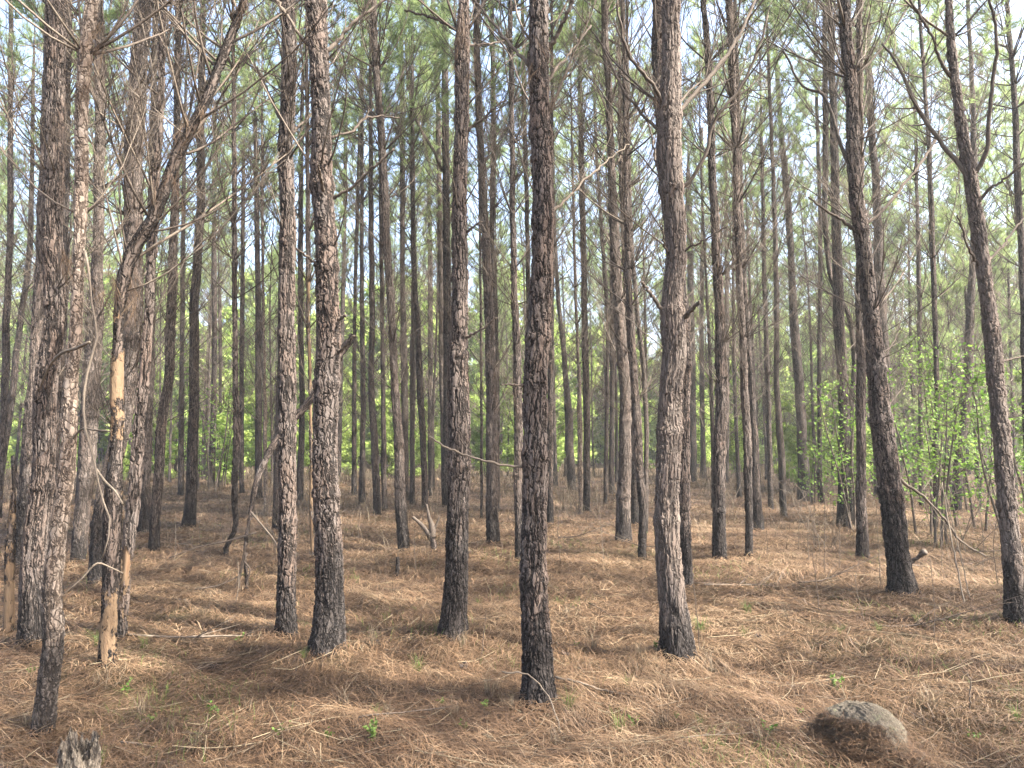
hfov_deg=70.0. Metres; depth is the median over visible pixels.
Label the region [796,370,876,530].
leafy shrub
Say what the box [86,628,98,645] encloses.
grass tuft
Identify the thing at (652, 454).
leafy tree
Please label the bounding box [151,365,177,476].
leafy sapling
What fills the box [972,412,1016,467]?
leafy sapling
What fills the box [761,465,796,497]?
bare bush
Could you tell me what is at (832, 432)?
pine tree
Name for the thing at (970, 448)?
leafy sapling
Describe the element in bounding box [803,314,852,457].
leafy tree
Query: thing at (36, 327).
pine tree
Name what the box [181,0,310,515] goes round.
pine tree
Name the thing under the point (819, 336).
pine tree
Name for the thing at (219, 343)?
pine tree
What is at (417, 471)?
leafy sapling
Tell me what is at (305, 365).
leafy tree
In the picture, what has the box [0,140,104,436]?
pine tree
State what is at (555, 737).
grass tuft
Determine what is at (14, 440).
leafy tree
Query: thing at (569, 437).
pine tree
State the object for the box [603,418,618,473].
leafy sapling
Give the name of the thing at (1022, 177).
pine tree
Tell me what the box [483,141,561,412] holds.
pine tree
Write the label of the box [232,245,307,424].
young pine
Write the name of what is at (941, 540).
stick
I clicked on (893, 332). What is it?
pine tree
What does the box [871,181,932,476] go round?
pine tree
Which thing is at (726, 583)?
fallen branch
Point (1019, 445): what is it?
leafy sapling
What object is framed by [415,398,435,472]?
leafy sapling
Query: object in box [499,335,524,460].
leafy tree
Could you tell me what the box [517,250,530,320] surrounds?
pine tree
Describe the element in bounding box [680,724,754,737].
fallen branch
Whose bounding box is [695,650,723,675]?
grass tuft
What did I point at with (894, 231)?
pine tree
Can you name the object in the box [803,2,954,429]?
pine tree
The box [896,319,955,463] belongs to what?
leafy tree
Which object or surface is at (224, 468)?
leafy shrub
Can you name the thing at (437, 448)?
leafy sapling
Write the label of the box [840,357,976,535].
leafy shrub
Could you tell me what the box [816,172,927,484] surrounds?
young pine
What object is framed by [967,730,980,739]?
seedling
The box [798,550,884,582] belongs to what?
fallen branch
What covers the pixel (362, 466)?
pine tree
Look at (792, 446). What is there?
leafy sapling
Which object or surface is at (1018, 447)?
leafy sapling
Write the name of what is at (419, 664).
grass tuft
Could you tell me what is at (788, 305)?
pine tree
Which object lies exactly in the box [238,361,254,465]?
leafy sapling
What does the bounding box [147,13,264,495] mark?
pine tree
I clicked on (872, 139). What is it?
pine tree
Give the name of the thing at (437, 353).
pine tree
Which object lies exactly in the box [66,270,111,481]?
young pine
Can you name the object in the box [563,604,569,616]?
grass tuft
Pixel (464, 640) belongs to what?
grass tuft
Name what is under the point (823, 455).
leafy sapling
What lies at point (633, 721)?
seedling
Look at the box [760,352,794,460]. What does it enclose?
leafy tree
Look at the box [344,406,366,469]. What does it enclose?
leafy sapling
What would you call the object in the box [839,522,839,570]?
stick
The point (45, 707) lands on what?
pine tree
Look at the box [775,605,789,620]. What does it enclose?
grass tuft
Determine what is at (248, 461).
leafy sapling
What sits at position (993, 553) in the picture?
stick
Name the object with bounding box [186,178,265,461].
pine tree
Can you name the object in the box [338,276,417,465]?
leafy tree
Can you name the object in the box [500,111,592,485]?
pine tree
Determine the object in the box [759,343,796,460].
leafy tree
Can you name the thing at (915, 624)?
fallen branch
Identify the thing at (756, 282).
pine tree
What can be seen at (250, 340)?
leafy tree
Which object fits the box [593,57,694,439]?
pine tree
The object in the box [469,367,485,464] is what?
leafy sapling
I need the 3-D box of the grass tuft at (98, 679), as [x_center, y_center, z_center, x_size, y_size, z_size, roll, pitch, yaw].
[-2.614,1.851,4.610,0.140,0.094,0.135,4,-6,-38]
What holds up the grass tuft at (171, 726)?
on the ground at (270, 663)
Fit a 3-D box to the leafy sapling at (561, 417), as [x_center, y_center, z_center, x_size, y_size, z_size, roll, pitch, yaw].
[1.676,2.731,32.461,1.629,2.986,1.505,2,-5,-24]
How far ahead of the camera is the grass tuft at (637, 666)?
4.71 m
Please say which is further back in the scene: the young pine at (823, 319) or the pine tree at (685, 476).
the young pine at (823, 319)
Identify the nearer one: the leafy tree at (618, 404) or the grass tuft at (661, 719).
the grass tuft at (661, 719)
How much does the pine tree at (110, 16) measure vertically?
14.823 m
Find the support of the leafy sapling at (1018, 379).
on the ground at (270, 663)
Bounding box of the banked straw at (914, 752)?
[783,698,945,767]
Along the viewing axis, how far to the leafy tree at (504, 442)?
48.39 m
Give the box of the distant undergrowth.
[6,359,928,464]
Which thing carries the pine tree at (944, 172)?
on the ground at (270, 663)
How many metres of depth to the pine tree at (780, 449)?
15.42 m
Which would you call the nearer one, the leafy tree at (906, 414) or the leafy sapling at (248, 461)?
the leafy sapling at (248, 461)
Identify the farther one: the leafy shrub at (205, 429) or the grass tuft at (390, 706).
the leafy shrub at (205, 429)
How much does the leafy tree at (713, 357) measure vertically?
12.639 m
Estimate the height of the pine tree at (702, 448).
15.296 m
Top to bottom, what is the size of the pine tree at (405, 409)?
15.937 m
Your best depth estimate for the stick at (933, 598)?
5.57 m
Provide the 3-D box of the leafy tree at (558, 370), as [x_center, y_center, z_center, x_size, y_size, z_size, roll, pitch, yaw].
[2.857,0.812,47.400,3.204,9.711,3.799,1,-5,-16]
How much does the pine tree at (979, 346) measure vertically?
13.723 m
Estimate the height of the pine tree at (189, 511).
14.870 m
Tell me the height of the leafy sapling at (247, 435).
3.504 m
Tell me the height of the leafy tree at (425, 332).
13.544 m
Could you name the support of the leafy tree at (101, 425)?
on the ground at (270, 663)
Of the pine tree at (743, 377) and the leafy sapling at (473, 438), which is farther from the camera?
the leafy sapling at (473, 438)
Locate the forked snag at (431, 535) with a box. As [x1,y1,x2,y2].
[412,504,439,550]
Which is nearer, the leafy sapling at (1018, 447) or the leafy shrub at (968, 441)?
the leafy shrub at (968, 441)
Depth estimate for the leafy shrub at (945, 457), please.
10.47 m
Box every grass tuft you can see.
[14,705,32,727]
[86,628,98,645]
[90,669,103,684]
[129,691,157,717]
[155,715,187,734]
[172,718,206,752]
[243,694,257,710]
[327,677,353,708]
[357,621,383,644]
[381,698,399,714]
[410,654,426,672]
[447,697,465,720]
[451,626,473,647]
[467,667,504,697]
[497,692,522,712]
[544,717,570,747]
[555,687,576,709]
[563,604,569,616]
[584,629,603,650]
[603,709,633,733]
[628,652,649,676]
[632,639,648,657]
[638,699,668,732]
[691,614,711,632]
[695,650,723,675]
[743,718,782,748]
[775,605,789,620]
[911,677,948,713]
[1001,699,1021,721]
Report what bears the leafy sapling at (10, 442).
on the ground at (270, 663)
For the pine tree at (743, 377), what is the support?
on the ground at (270, 663)
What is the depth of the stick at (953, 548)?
7.08 m
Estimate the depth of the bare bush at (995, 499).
9.79 m
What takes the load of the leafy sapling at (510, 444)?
on the ground at (270, 663)
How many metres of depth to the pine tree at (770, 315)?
51.15 m
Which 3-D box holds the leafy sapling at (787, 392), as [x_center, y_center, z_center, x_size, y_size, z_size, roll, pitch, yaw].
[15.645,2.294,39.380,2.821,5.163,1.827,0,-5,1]
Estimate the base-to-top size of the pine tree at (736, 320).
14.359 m
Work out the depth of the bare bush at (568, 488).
15.34 m
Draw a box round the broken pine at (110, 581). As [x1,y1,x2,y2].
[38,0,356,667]
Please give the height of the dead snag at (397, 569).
0.263 m
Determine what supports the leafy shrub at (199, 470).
on the ground at (270, 663)
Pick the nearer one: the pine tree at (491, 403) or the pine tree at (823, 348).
the pine tree at (491, 403)
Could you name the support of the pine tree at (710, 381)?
on the ground at (270, 663)
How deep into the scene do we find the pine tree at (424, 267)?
55.88 m
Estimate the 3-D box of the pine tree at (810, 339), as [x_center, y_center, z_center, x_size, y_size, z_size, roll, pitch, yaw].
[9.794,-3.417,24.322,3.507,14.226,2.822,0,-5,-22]
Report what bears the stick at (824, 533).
on the ground at (270, 663)
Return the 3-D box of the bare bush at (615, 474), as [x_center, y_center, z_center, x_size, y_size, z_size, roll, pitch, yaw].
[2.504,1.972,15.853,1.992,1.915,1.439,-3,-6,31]
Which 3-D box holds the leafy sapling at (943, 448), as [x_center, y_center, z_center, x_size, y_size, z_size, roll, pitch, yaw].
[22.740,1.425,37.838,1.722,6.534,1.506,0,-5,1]
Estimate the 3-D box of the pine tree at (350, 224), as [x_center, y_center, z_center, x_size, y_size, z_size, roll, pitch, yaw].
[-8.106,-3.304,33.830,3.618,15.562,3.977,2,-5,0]
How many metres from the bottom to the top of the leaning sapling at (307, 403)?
3.163 m
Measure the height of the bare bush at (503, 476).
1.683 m
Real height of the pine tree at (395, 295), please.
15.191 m
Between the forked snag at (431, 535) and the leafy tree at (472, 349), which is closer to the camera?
the forked snag at (431, 535)
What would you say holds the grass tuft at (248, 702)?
on the ground at (270, 663)
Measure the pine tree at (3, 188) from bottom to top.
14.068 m
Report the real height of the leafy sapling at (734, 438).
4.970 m
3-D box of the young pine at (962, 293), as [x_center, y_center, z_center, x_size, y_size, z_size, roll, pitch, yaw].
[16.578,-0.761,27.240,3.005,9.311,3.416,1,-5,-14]
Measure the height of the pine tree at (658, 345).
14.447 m
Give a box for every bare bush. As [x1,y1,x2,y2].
[3,442,20,499]
[199,451,219,491]
[247,479,310,558]
[271,479,308,541]
[426,478,441,516]
[476,447,512,495]
[553,443,588,517]
[588,430,655,492]
[725,447,772,514]
[758,439,875,551]
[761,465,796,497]
[852,472,939,527]
[906,417,1023,555]
[913,435,957,523]
[953,463,990,515]
[978,460,1023,548]
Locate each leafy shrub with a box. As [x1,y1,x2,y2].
[164,338,250,491]
[167,433,229,476]
[198,385,253,486]
[786,431,837,504]
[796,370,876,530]
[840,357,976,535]
[854,413,951,506]
[892,324,1019,510]
[898,335,1020,530]
[898,367,994,545]
[935,328,1023,524]
[952,385,1023,518]
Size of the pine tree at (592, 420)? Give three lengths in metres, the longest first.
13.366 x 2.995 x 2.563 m
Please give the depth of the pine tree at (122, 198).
32.23 m
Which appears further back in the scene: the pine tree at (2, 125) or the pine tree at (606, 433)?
the pine tree at (2, 125)
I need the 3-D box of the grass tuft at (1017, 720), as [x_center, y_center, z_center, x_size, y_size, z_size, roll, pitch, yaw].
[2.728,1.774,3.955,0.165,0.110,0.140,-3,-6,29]
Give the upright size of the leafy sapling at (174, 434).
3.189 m
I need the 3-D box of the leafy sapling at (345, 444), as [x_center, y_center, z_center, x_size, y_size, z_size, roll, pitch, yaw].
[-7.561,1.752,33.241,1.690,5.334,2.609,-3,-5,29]
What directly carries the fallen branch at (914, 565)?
on the ground at (270, 663)
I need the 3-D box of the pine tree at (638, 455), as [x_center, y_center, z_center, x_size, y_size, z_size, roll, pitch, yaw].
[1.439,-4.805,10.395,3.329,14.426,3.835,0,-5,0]
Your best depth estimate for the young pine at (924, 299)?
23.23 m
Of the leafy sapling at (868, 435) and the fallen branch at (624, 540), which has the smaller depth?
the fallen branch at (624, 540)
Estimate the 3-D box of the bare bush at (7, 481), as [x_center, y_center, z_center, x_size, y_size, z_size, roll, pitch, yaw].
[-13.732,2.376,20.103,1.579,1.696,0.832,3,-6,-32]
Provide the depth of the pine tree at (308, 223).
9.99 m
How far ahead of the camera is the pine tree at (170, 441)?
28.24 m
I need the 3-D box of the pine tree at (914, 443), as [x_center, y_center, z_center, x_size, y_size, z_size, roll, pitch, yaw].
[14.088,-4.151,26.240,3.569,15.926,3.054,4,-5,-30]
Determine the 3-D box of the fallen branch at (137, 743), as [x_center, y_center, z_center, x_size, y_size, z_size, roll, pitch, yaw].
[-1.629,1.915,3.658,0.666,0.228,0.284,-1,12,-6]
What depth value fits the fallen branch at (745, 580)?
7.62 m
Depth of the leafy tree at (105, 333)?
43.75 m
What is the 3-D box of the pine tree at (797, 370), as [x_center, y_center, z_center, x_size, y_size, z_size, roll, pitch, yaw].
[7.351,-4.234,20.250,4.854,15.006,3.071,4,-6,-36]
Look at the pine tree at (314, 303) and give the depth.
30.38 m
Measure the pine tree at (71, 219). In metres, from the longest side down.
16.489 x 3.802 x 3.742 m
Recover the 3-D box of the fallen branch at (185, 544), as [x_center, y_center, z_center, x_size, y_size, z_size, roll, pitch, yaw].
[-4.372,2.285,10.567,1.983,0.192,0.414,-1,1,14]
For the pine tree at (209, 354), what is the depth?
30.37 m
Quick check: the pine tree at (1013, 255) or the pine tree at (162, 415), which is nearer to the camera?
the pine tree at (162, 415)
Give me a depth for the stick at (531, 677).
3.92 m
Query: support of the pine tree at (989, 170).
on the ground at (270, 663)
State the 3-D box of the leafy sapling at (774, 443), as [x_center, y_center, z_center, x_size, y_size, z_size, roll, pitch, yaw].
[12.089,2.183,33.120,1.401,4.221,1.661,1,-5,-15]
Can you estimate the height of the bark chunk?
0.035 m
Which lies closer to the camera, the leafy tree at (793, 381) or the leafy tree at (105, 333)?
the leafy tree at (105, 333)
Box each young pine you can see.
[0,229,79,419]
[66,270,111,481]
[152,294,177,464]
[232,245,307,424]
[298,285,359,415]
[470,280,524,475]
[731,280,789,476]
[768,217,836,425]
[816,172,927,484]
[852,202,960,489]
[901,201,1010,447]
[912,242,987,487]
[947,211,1020,410]
[947,225,1021,434]
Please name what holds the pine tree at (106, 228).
on the ground at (270, 663)
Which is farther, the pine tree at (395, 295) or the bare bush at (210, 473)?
the pine tree at (395, 295)
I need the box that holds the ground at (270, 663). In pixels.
[0,461,1023,767]
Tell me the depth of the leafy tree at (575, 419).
45.78 m
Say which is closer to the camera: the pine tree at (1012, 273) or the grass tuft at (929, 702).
the grass tuft at (929, 702)
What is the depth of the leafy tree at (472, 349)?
50.01 m
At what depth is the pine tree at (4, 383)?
15.75 m
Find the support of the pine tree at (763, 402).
on the ground at (270, 663)
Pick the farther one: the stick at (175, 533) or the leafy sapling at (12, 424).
the leafy sapling at (12, 424)
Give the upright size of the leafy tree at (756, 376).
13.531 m
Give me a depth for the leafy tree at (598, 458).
50.85 m
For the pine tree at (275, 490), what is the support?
on the ground at (270, 663)
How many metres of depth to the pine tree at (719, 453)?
9.50 m
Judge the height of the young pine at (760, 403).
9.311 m
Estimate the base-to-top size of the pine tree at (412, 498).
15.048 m
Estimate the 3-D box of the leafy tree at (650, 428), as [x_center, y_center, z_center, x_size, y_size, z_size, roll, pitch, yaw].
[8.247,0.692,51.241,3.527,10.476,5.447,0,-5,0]
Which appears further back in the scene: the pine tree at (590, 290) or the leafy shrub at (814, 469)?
the pine tree at (590, 290)
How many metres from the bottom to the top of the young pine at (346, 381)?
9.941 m
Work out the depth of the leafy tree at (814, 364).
47.63 m
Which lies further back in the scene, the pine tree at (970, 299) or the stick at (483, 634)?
the pine tree at (970, 299)
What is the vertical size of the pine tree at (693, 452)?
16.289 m
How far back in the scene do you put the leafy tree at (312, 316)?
50.59 m
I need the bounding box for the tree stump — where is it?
[56,726,101,767]
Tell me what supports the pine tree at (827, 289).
on the ground at (270, 663)
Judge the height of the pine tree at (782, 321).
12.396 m
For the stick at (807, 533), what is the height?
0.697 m
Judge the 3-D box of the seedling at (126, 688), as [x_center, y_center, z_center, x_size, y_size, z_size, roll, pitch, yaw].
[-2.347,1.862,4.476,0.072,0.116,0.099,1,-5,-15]
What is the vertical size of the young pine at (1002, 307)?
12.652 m
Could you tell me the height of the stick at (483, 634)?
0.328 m
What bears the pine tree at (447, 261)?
on the ground at (270, 663)
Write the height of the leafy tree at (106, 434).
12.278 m
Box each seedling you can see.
[121,677,132,696]
[206,700,218,712]
[272,721,283,737]
[362,716,377,741]
[627,714,639,728]
[760,718,778,734]
[830,673,844,689]
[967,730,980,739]
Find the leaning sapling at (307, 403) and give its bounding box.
[169,333,355,591]
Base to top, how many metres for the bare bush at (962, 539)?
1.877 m
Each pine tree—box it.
[0,0,74,466]
[0,0,76,517]
[0,0,131,647]
[0,0,151,526]
[0,0,184,568]
[0,0,196,737]
[0,0,255,561]
[0,36,113,418]
[0,104,35,407]
[0,130,25,394]
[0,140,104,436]
[0,162,68,468]
[0,177,23,364]
[0,183,31,387]
[0,184,32,435]
[2,0,280,583]
[5,39,156,497]
[10,0,182,419]
[10,119,116,397]
[51,0,238,641]
[67,124,122,430]
[67,185,112,393]
[67,244,109,437]
[68,188,112,410]
[83,244,118,466]
[90,0,274,551]
[99,190,157,428]
[103,181,173,477]
[108,0,230,534]
[114,0,303,527]
[122,159,191,422]
[132,0,312,555]
[138,163,211,482]
[143,207,188,440]
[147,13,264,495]
[155,183,228,478]
[172,0,333,499]
[175,200,238,480]
[178,137,250,481]
[179,37,268,486]
[179,248,231,477]
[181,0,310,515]
[181,0,368,529]
[185,175,253,479]
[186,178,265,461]
[188,39,278,493]
[199,233,250,408]
[201,0,402,658]
[229,0,383,636]
[230,0,414,557]
[230,170,314,485]
[237,7,353,500]
[245,199,315,441]
[246,258,306,462]
[264,247,277,366]
[272,189,315,430]
[295,0,494,550]
[295,118,379,459]
[295,198,364,434]
[297,149,367,431]
[303,0,438,515]
[310,0,408,504]
[310,7,408,495]
[329,0,453,511]
[333,0,472,509]
[334,95,378,479]
[338,0,453,500]
[357,207,410,462]
[358,159,427,477]
[363,0,476,504]
[374,266,417,410]
[386,0,518,506]
[392,0,485,492]
[393,57,452,489]
[394,92,476,497]
[394,184,439,427]
[399,0,562,517]
[404,0,561,641]
[407,128,484,435]
[418,239,434,352]
[419,0,603,544]
[421,222,475,425]
[423,0,565,511]
[424,258,476,414]
[429,0,629,710]
[443,0,641,561]
[467,95,531,431]
[468,192,510,439]
[468,273,509,396]
[472,0,574,394]
[473,223,523,370]
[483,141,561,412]
[491,0,625,524]
[497,0,740,560]
[497,224,523,475]
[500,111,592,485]
[507,0,650,515]
[515,57,598,491]
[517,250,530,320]
[522,0,652,511]
[522,0,742,525]
[527,0,658,503]
[549,0,664,541]
[550,0,792,663]
[552,0,824,587]
[554,145,599,476]
[554,271,580,374]
[556,100,655,483]
[560,32,660,495]
[561,0,727,532]
[569,252,608,475]
[576,229,618,435]
[578,234,603,347]
[591,137,659,415]
[591,260,617,385]
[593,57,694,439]
[625,0,849,556]
[629,0,801,559]
[632,256,658,425]
[638,203,711,421]
[639,200,704,418]
[644,88,723,482]
[647,284,698,415]
[649,309,660,409]
[652,9,778,508]
[682,0,815,531]
[685,217,714,442]
[686,14,786,497]
[686,128,738,478]
[687,116,755,482]
[692,0,877,517]
[692,73,785,488]
[694,271,714,460]
[697,160,763,437]
[703,0,839,509]
[707,264,758,401]
[712,138,792,479]
[724,0,842,501]
[724,157,805,443]
[725,0,1022,596]
[735,238,794,413]
[737,0,898,527]
[740,0,940,522]
[755,160,834,437]
[755,235,810,384]
[756,244,801,423]
[758,0,968,558]
[759,77,850,491]
[763,0,877,504]
[769,257,811,370]
[786,0,983,445]
[794,124,871,423]
[799,179,866,478]
[799,220,848,453]
[800,49,932,497]
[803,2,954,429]
[805,205,855,439]
[810,0,1023,526]
[826,165,900,439]
[853,60,957,484]
[864,0,999,506]
[868,0,1011,491]
[868,0,1023,626]
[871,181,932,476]
[884,211,914,425]
[885,0,1023,510]
[885,254,916,472]
[889,173,956,428]
[897,78,1023,503]
[899,0,1023,482]
[917,113,1017,482]
[917,172,983,442]
[924,42,1023,429]
[930,180,977,473]
[946,211,1021,464]
[955,11,1023,492]
[957,187,1019,473]
[972,234,1021,451]
[984,124,1022,434]
[986,93,1023,418]
[993,114,1023,413]
[998,87,1023,412]
[999,209,1019,470]
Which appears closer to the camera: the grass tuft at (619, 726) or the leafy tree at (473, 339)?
the grass tuft at (619, 726)
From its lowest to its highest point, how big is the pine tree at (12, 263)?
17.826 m
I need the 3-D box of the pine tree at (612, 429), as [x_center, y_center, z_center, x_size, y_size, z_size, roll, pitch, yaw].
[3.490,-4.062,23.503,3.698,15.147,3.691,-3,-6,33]
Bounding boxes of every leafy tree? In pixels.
[0,283,33,448]
[7,368,25,464]
[60,352,109,466]
[66,298,139,462]
[68,263,115,406]
[104,302,176,439]
[105,338,174,453]
[143,259,210,464]
[168,327,201,465]
[188,301,248,461]
[217,304,254,442]
[229,291,297,467]
[237,267,297,429]
[238,303,305,459]
[251,338,277,457]
[270,271,315,440]
[295,289,358,455]
[295,301,368,425]
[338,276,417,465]
[342,296,410,466]
[345,271,436,460]
[367,301,439,466]
[409,309,435,386]
[424,373,470,438]
[426,303,479,451]
[433,308,504,451]
[468,354,474,455]
[469,305,483,452]
[470,309,523,361]
[470,390,479,462]
[471,260,525,449]
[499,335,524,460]
[520,286,605,468]
[520,322,594,461]
[547,332,571,446]
[567,329,609,465]
[576,348,618,467]
[577,344,603,463]
[590,250,643,466]
[608,371,619,458]
[617,322,655,434]
[638,354,658,464]
[647,254,708,451]
[696,299,735,466]
[704,314,760,440]
[705,323,772,444]
[730,308,773,455]
[732,328,795,463]
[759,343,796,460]
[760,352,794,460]
[773,342,816,458]
[780,325,794,460]
[784,356,834,440]
[795,278,851,452]
[798,310,828,351]
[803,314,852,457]
[845,329,910,430]
[890,342,931,465]
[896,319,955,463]
[896,326,927,461]
[900,297,974,457]
[926,276,963,358]
[1002,284,1020,399]
[1005,333,1020,396]
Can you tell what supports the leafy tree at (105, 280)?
on the ground at (270, 663)
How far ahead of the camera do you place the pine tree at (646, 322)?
52.84 m
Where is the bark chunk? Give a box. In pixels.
[459,662,467,668]
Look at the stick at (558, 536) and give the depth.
9.00 m
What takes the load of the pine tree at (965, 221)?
on the ground at (270, 663)
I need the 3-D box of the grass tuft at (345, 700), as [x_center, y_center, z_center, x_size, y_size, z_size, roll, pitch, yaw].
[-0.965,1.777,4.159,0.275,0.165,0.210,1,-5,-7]
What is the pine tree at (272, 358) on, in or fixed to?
on the ground at (270, 663)
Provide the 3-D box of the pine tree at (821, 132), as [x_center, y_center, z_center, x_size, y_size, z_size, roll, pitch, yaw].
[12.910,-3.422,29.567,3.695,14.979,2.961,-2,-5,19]
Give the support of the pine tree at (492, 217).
on the ground at (270, 663)
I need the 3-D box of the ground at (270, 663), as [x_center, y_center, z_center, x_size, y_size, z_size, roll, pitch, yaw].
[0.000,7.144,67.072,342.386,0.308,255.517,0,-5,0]
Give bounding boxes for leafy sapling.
[0,366,13,461]
[5,431,12,472]
[76,418,79,470]
[123,418,133,472]
[123,437,129,479]
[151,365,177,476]
[165,412,185,478]
[184,426,201,471]
[204,394,254,483]
[228,394,239,460]
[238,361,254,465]
[244,350,270,468]
[244,373,275,476]
[296,390,312,471]
[341,365,366,471]
[343,424,359,476]
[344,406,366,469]
[369,378,394,479]
[388,378,409,457]
[408,419,420,475]
[409,401,440,469]
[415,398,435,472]
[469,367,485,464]
[470,396,485,473]
[472,405,485,475]
[500,373,556,476]
[500,406,522,470]
[556,414,565,470]
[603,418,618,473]
[618,389,656,461]
[642,427,654,469]
[696,386,710,470]
[704,361,761,477]
[705,388,743,464]
[761,391,790,474]
[770,377,832,485]
[782,381,826,462]
[806,385,838,474]
[824,359,873,485]
[939,355,961,465]
[965,421,980,470]
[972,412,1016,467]
[1007,365,1022,464]
[1009,408,1022,449]
[1016,434,1022,469]
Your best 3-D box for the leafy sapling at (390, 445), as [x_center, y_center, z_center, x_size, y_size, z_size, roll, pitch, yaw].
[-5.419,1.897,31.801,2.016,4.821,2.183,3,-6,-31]
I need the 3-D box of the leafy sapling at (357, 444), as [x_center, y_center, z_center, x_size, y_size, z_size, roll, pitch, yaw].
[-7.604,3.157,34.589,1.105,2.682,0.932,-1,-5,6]
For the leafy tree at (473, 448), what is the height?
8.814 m
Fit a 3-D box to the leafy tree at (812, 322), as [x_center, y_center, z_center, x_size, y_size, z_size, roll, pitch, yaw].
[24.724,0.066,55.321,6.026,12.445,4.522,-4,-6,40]
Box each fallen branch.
[120,741,156,747]
[127,615,355,637]
[160,539,253,546]
[169,652,233,678]
[181,538,303,552]
[195,556,276,589]
[358,695,484,717]
[558,512,634,537]
[593,527,654,546]
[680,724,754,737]
[694,571,810,585]
[704,564,787,586]
[737,675,879,687]
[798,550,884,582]
[870,594,1023,626]
[912,553,1002,571]
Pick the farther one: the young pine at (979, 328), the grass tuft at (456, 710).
the young pine at (979, 328)
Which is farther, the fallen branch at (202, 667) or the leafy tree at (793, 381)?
the leafy tree at (793, 381)
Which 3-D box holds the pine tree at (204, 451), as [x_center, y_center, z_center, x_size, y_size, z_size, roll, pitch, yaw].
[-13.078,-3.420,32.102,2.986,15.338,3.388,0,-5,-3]
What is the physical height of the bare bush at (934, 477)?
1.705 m
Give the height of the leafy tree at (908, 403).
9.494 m
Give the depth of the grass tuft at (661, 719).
3.84 m
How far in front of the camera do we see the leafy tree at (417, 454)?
46.93 m
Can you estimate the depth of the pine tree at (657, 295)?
34.11 m
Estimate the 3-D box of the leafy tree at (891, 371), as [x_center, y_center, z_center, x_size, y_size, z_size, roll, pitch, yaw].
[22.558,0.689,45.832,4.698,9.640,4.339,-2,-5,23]
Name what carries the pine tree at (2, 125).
on the ground at (270, 663)
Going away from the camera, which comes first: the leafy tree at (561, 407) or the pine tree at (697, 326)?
the pine tree at (697, 326)
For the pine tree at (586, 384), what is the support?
on the ground at (270, 663)
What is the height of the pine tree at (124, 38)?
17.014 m
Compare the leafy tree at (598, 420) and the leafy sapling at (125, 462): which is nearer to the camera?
the leafy sapling at (125, 462)
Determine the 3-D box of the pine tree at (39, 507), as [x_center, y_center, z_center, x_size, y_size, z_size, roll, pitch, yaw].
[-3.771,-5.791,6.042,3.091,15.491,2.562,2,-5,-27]
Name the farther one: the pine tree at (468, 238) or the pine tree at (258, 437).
the pine tree at (468, 238)
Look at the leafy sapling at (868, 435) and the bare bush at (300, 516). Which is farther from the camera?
the leafy sapling at (868, 435)
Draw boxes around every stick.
[174,515,175,559]
[414,531,415,569]
[481,611,486,655]
[501,671,562,736]
[555,676,646,697]
[557,500,560,563]
[691,566,699,649]
[807,508,809,559]
[811,547,818,608]
[824,493,824,571]
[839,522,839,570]
[855,561,864,622]
[876,508,880,581]
[930,558,934,637]
[935,505,942,567]
[942,482,964,605]
[945,492,969,599]
[967,674,971,710]
[971,477,983,570]
[993,516,998,588]
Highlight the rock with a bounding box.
[816,700,912,767]
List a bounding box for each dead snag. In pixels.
[3,465,15,632]
[11,455,18,488]
[395,557,399,576]
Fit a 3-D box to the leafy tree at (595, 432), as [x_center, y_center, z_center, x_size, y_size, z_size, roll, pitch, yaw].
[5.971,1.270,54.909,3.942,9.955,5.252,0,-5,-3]
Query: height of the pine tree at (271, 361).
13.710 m
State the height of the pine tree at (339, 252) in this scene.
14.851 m
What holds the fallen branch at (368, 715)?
on the ground at (270, 663)
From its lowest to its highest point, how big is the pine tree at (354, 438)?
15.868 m
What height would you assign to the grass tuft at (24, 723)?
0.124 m
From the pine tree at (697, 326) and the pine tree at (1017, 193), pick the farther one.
the pine tree at (697, 326)
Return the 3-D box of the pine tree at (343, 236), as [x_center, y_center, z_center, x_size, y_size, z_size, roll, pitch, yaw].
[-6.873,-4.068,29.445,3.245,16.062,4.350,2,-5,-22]
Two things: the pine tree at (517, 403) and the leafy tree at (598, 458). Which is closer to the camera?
the pine tree at (517, 403)
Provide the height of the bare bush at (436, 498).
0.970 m
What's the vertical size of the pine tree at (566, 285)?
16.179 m
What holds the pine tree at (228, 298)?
on the ground at (270, 663)
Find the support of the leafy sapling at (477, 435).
on the ground at (270, 663)
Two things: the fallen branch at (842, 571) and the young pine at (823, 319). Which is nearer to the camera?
the fallen branch at (842, 571)
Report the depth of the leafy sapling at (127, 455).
31.34 m
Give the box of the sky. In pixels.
[0,0,1023,364]
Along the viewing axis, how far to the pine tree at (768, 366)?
18.27 m
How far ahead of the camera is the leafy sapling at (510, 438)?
37.07 m

